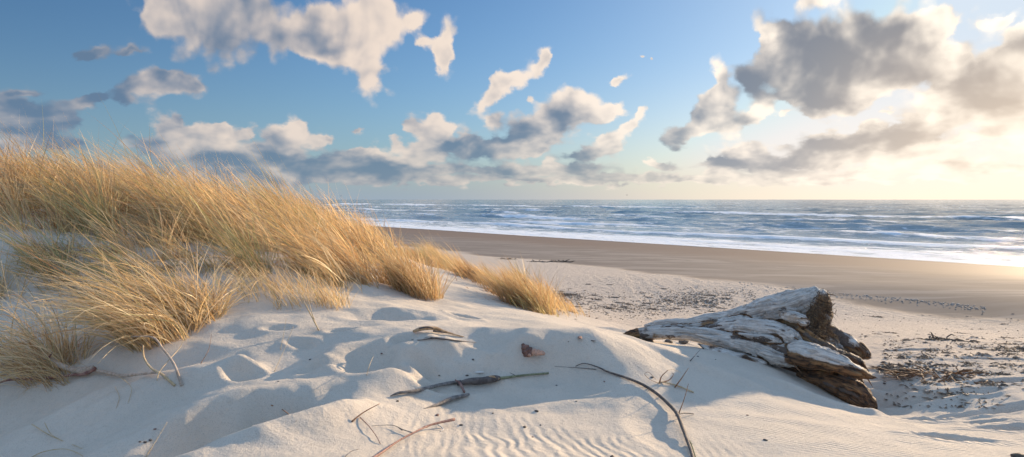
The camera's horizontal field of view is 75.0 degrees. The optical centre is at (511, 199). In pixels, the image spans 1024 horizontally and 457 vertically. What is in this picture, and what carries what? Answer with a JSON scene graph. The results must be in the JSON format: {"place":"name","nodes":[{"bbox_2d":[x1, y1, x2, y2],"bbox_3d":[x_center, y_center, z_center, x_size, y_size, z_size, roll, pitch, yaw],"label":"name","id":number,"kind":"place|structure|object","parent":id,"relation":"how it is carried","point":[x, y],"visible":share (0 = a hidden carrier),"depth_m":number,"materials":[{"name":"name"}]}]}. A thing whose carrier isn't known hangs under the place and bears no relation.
{"place":"outdoors","nodes":[
{"label":"outdoors","id":0,"kind":"place"},
{"bbox_2d":[419,242,588,316],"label":"marram grass","id":1,"kind":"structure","parent":0,"point":[465,270],"depth_m":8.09,"materials":[{"name":"beige plant"}]},
{"bbox_2d":[0,201,1023,456],"bbox_3d":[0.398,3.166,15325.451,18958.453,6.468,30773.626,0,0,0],"label":"beach","id":2,"kind":"structure","parent":0,"point":[226,397],"depth_m":4.16,"materials":[{"name":"beige sand"}]},
{"bbox_2d":[1,263,11,307],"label":"dry stalk","id":3,"kind":"object","parent":2,"relation":"on","point":[6,286],"visible":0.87,"depth_m":4.62,"materials":[{"name":"plant"}]},
{"bbox_2d":[10,278,32,338],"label":"dry stalk","id":4,"kind":"object","parent":2,"relation":"on","point":[17,303],"visible":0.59,"depth_m":4.54,"materials":[{"name":"plant"}]},
{"bbox_2d":[0,185,108,282],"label":"grass tuft","id":5,"kind":"object","parent":2,"relation":"on","point":[32,245],"visible":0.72,"depth_m":5.58,"materials":[{"name":"beige plant"}]},
{"bbox_2d":[0,268,108,390],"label":"grass tuft","id":6,"kind":"object","parent":2,"relation":"on","point":[34,351],"visible":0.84,"depth_m":4.07,"materials":[{"name":"beige plant"}]},
{"bbox_2d":[32,448,82,456],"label":"dry stalk","id":7,"kind":"object","parent":2,"relation":"on","point":[57,449],"visible":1,"depth_m":3.24,"materials":[{"name":"plant"}]},
{"bbox_2d":[31,424,84,449],"bbox_3d":[-2.247,1.186,3.318,0.572,0.045,0.032,0,0,33],"label":"dry stalk","id":8,"kind":"object","parent":2,"relation":"on","point":[51,436],"visible":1,"depth_m":3.40,"materials":[{"name":"plant"}]},
{"bbox_2d":[0,333,121,394],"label":"grass tuft","id":9,"kind":"object","parent":2,"relation":"on","point":[56,373],"visible":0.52,"depth_m":3.96,"materials":[{"name":"beige plant"}]},
{"bbox_2d":[0,335,184,385],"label":"woody root","id":10,"kind":"object","parent":2,"relation":"on","point":[82,371],"visible":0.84,"depth_m":3.92,"materials":[{"name":"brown wood"}]},
{"bbox_2d":[0,222,255,363],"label":"grass tuft","id":11,"kind":"object","parent":2,"relation":"on","point":[123,320],"visible":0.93,"depth_m":4.07,"materials":[{"name":"beige plant"}]},
{"bbox_2d":[0,180,286,312],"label":"grass cover","id":12,"kind":"object","parent":2,"relation":"on","point":[170,248],"depth_m":5.54,"materials":[{"name":"beige plant"}]},
{"bbox_2d":[96,247,283,328],"bbox_3d":[-2.247,0.554,4.547,1.075,0.613,1.190,0,0,8],"label":"grass tuft","id":13,"kind":"object","parent":2,"relation":"on","point":[214,309],"visible":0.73,"depth_m":4.48,"materials":[{"name":"beige plant"}]},
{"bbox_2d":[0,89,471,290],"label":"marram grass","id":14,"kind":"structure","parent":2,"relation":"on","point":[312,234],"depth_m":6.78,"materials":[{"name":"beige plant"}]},
{"bbox_2d":[189,200,287,276],"bbox_3d":[-2.375,0.294,5.780,0.734,0.746,1.071,0,0,10],"label":"grass tuft","id":15,"kind":"object","parent":2,"relation":"on","point":[234,249],"visible":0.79,"depth_m":5.66,"materials":[{"name":"beige plant"}]},
{"bbox_2d":[206,248,343,310],"bbox_3d":[-1.845,0.593,5.092,1.141,0.464,0.805,0,0,17],"label":"grass tuft","id":16,"kind":"object","parent":2,"relation":"on","point":[269,285],"visible":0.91,"depth_m":5.05,"materials":[{"name":"beige plant"}]},
{"bbox_2d":[280,254,318,330],"bbox_3d":[-1.511,0.628,4.570,0.108,0.463,0.638,0,0,-42],"label":"dry stalk","id":17,"kind":"object","parent":2,"relation":"on","point":[303,300],"visible":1,"depth_m":4.41,"materials":[{"name":"plant"}]},
{"bbox_2d":[302,279,317,329],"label":"dry stalk","id":18,"kind":"object","parent":2,"relation":"on","point":[309,304],"visible":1,"depth_m":4.43,"materials":[{"name":"plant"}]},
{"bbox_2d":[289,261,357,310],"bbox_3d":[-1.433,0.650,5.001,0.610,0.366,0.595,0,0,0],"label":"grass tuft","id":19,"kind":"object","parent":2,"relation":"on","point":[330,295],"visible":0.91,"depth_m":4.99,"materials":[{"name":"beige plant"}]},
{"bbox_2d":[351,403,379,421],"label":"dry stalk","id":20,"kind":"object","parent":2,"relation":"on","point":[355,418],"visible":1,"depth_m":3.21,"materials":[{"name":"beige plant"}]},
{"bbox_2d":[356,231,459,300],"bbox_3d":[-1.021,0.607,6.226,1.387,0.693,0.957,0,0,42],"label":"grass tuft","id":21,"kind":"object","parent":2,"relation":"on","point":[406,276],"visible":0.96,"depth_m":6.02,"materials":[{"name":"beige plant"}]},
{"bbox_2d":[372,418,454,456],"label":"fallen branch","id":22,"kind":"object","parent":2,"relation":"on","point":[411,433],"visible":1,"depth_m":3.19,"materials":[{"name":"brown wood"}]},
{"bbox_2d":[413,326,463,336],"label":"fallen branch","id":23,"kind":"object","parent":2,"relation":"on","point":[435,329],"visible":1,"depth_m":4.26,"materials":[{"name":"beige wood"}]},
{"bbox_2d":[411,337,475,342],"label":"fallen branch","id":24,"kind":"object","parent":2,"relation":"on","point":[442,339],"visible":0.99,"depth_m":4.14,"materials":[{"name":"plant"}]},
{"bbox_2d":[424,393,469,408],"bbox_3d":[-0.369,1.118,3.697,0.036,0.027,0.366,0,0,39],"label":"driftwood stick","id":25,"kind":"object","parent":2,"relation":"on","point":[449,399],"visible":1,"depth_m":3.71,"materials":[{"name":"grey wood"}]},
{"bbox_2d":[391,372,548,395],"bbox_3d":[-0.251,1.081,3.943,1.047,0.070,0.150,0,0,-32],"label":"driftwood stick","id":26,"kind":"object","parent":2,"relation":"on","point":[481,380],"visible":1,"depth_m":3.96,"materials":[{"name":"grey wood"}]},
{"bbox_2d":[521,343,544,356],"bbox_3d":[0.130,0.955,4.210,0.151,0.088,0.075,0,0,29],"label":"sea shell","id":27,"kind":"object","parent":2,"relation":"on","point":[527,351],"visible":1,"depth_m":4.20},
{"bbox_2d":[550,259,572,262],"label":"seaweed clump","id":28,"kind":"object","parent":2,"relation":"on","point":[561,261],"visible":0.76,"depth_m":21.92,"materials":[{"name":"plant"}]},
{"bbox_2d":[555,363,695,456],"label":"fallen branch","id":29,"kind":"object","parent":2,"relation":"on","point":[678,416],"visible":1,"depth_m":3.74,"materials":[{"name":"wood"}]},
{"bbox_2d":[645,369,693,392],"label":"broken reeds","id":30,"kind":"object","parent":2,"relation":"on","point":[660,381],"visible":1,"depth_m":4.17,"materials":[{"name":"plant"}]},
{"bbox_2d":[679,340,688,343],"bbox_3d":[1.616,1.340,6.284,0.110,0.056,0.086,0,0,-44],"label":"stone","id":31,"kind":"object","parent":2,"relation":"on","point":[683,341],"visible":0.65,"depth_m":6.25,"materials":[{"name":"grey stone"}]},
{"bbox_2d":[623,286,877,409],"bbox_3d":[1.960,1.116,5.542,2.041,0.834,0.786,0,0,43],"label":"driftwood stump","id":32,"kind":"object","parent":2,"relation":"on","point":[799,334],"visible":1,"depth_m":5.20,"materials":[{"name":"grey wood"}]},
{"bbox_2d":[556,283,1023,408],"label":"dry wrack","id":33,"kind":"object","parent":2,"relation":"on","point":[882,362],"visible":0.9,"depth_m":7.97,"materials":[{"name":"brown plant"}]},
{"bbox_2d":[739,282,985,311],"bbox_3d":[7.657,2.172,15.066,5.021,0.269,1.118,0,0,25],"label":"shell hash","id":34,"kind":"object","parent":2,"relation":"on","point":[952,304],"visible":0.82,"depth_m":14.90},
{"bbox_2d":[867,362,940,374],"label":"seaweed clump","id":35,"kind":"object","parent":2,"relation":"on","point":[888,366],"visible":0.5,"depth_m":5.48,"materials":[{"name":"brown plant"}]},
{"bbox_2d":[910,360,930,364],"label":"seaweed clump","id":36,"kind":"object","parent":2,"relation":"on","point":[919,362],"visible":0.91,"depth_m":5.58,"materials":[{"name":"brown plant"}]},
{"bbox_2d":[914,353,942,358],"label":"seaweed clump","id":37,"kind":"object","parent":2,"relation":"on","point":[920,356],"visible":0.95,"depth_m":5.77,"materials":[{"name":"brown plant"}]},
{"bbox_2d":[922,348,948,351],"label":"seaweed clump","id":38,"kind":"object","parent":2,"relation":"on","point":[930,350],"visible":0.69,"depth_m":7.25,"materials":[{"name":"brown plant"}]},
{"bbox_2d":[870,365,1005,383],"bbox_3d":[3.330,1.323,5.126,1.009,0.098,0.556,0,0,9],"label":"seaweed clump","id":39,"kind":"object","parent":2,"relation":"on","point":[912,372],"visible":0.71,"depth_m":5.13,"materials":[{"name":"brown plant"}]},
{"bbox_2d":[916,332,978,341],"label":"seaweed clump","id":40,"kind":"object","parent":2,"relation":"on","point":[933,338],"visible":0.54,"depth_m":8.39,"materials":[{"name":"brown plant"}]},
{"bbox_2d":[938,388,970,395],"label":"seaweed clump","id":41,"kind":"object","parent":2,"relation":"on","point":[948,393],"visible":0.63,"depth_m":4.70,"materials":[{"name":"brown plant"}]},
{"bbox_2d":[957,361,982,366],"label":"seaweed clump","id":42,"kind":"object","parent":2,"relation":"on","point":[968,365],"visible":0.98,"depth_m":5.45,"materials":[{"name":"brown plant"}]},
{"bbox_2d":[973,370,1010,375],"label":"seaweed clump","id":43,"kind":"object","parent":2,"relation":"on","point":[996,373],"visible":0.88,"depth_m":5.14,"materials":[{"name":"brown plant"}]},
{"bbox_2d":[977,379,1006,386],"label":"seaweed clump","id":44,"kind":"object","parent":2,"relation":"on","point":[993,383],"visible":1,"depth_m":4.77,"materials":[{"name":"brown plant"}]},
{"bbox_2d":[979,344,1023,351],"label":"seaweed clump","id":45,"kind":"object","parent":2,"relation":"on","point":[1002,347],"visible":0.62,"depth_m":7.24,"materials":[{"name":"brown plant"}]},
{"bbox_2d":[997,343,1021,344],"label":"seaweed clump","id":46,"kind":"object","parent":2,"relation":"on","point":[1009,344],"visible":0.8,"depth_m":7.89,"materials":[{"name":"plant"}]},
{"bbox_2d":[997,363,1023,366],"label":"seaweed clump","id":47,"kind":"object","parent":2,"relation":"on","point":[1010,364],"visible":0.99,"depth_m":5.42,"materials":[{"name":"plant"}]},
{"bbox_2d":[1010,453,1023,456],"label":"stone","id":48,"kind":"object","parent":2,"relation":"on","point":[1016,455],"visible":1,"depth_m":3.21,"materials":[{"name":"grey stone"}]},
{"bbox_2d":[0,0,1023,199],"label":"sky","id":49,"kind":"structure","parent":0,"point":[380,99],"materials":[{"name":"blue"}]},
{"bbox_2d":[232,200,1023,266],"bbox_3d":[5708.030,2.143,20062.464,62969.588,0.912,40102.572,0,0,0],"label":"sea","id":50,"kind":"structure","parent":0,"point":[988,232],"depth_m":62.92,"materials":[{"name":"liquid"}]}
]}

